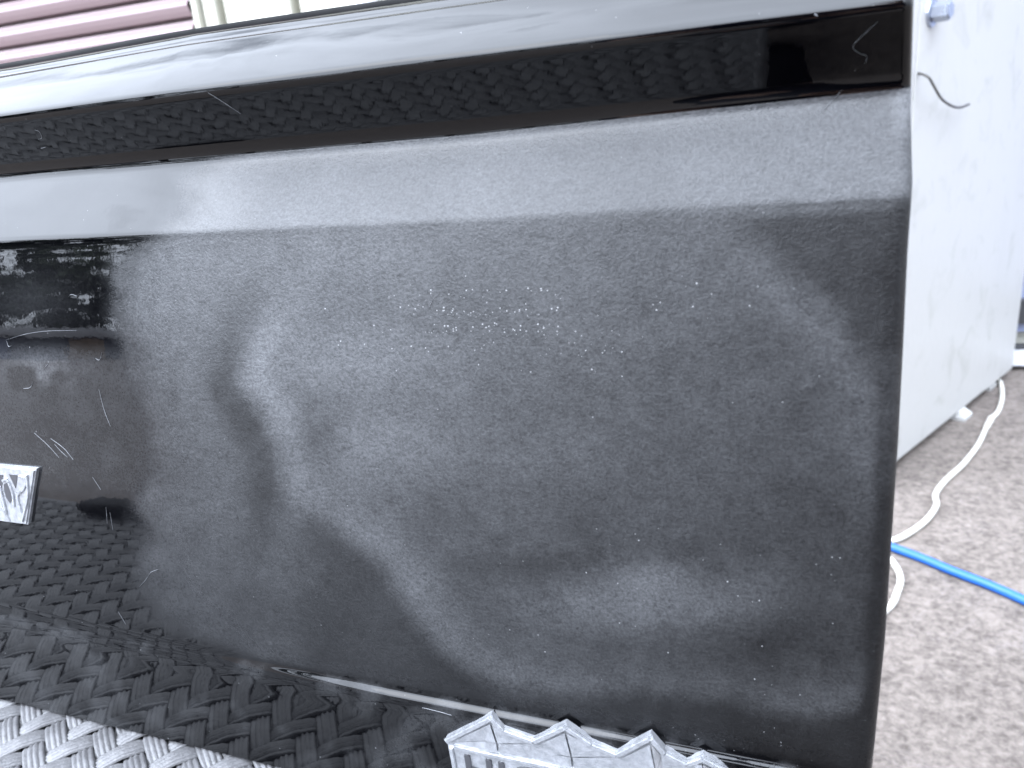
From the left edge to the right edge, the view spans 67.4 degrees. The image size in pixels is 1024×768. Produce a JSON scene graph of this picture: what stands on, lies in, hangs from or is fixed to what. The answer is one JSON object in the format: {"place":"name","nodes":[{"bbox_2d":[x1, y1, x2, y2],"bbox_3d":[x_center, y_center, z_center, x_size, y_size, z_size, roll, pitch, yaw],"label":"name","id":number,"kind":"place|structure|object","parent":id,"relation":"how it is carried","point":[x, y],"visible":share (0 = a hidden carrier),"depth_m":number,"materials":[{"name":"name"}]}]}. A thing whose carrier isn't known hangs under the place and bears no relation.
{"place":"outdoors","nodes":[
{"label":"outdoors","id":0,"kind":"place"},
{"bbox_2d":[872,367,1023,767],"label":"concrete ground","id":1,"kind":"structure","parent":0,"point":[951,694],"depth_m":1.10,"materials":[{"name":"grey concrete"}]},
{"bbox_2d":[0,699,279,767],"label":"wicker table","id":2,"kind":"object","parent":1,"relation":"on","point":[32,737],"visible":0.05,"depth_m":0.43,"materials":[{"name":"grey wicker"}]},
{"bbox_2d":[0,0,913,767],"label":"car tailgate","id":3,"kind":"object","parent":2,"relation":"on","point":[450,382],"visible":1,"depth_m":0.30,"materials":[{"name":"black metal"}]},
{"bbox_2d":[0,0,1023,366],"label":"shed","id":4,"kind":"structure","parent":1,"relation":"on","point":[34,28],"depth_m":2.36,"materials":[{"name":"metal"}]},
{"bbox_2d":[0,0,195,63],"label":"roller door","id":5,"kind":"structure","parent":4,"relation":"in","point":[29,29],"depth_m":2.40,"materials":[{"name":"white metal"}]},
{"bbox_2d":[1013,279,1023,365],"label":"window","id":6,"kind":"structure","parent":4,"relation":"in","point":[1018,360],"depth_m":1.92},
{"bbox_2d":[887,378,1004,613],"bbox_3d":[0.825,0.165,1.481,0.090,0.014,1.172,11,25,39],"label":"extension cord","id":7,"kind":"object","parent":1,"relation":"on","point":[921,524],"visible":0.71,"depth_m":1.37,"materials":[{"name":"white plastic"}]},
{"bbox_2d":[891,543,1023,604],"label":"blue hose","id":8,"kind":"object","parent":1,"relation":"on","point":[1008,593],"visible":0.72,"depth_m":1.16,"materials":[{"name":"blue plastic"}]},
{"bbox_2d":[897,0,1023,459],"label":"white cabinet","id":9,"kind":"object","parent":1,"relation":"on","point":[965,271],"visible":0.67,"depth_m":1.49,"materials":[{"name":"metal"}]},
{"bbox_2d":[918,72,969,108],"bbox_3d":[0.726,-0.496,1.298,0.193,0.066,0.039,-22,25,-39],"label":"thin wire","id":10,"kind":"object","parent":9,"relation":"attached to","point":[938,93],"visible":0.99,"depth_m":1.25,"materials":[{"name":"grey metal"}]}
]}

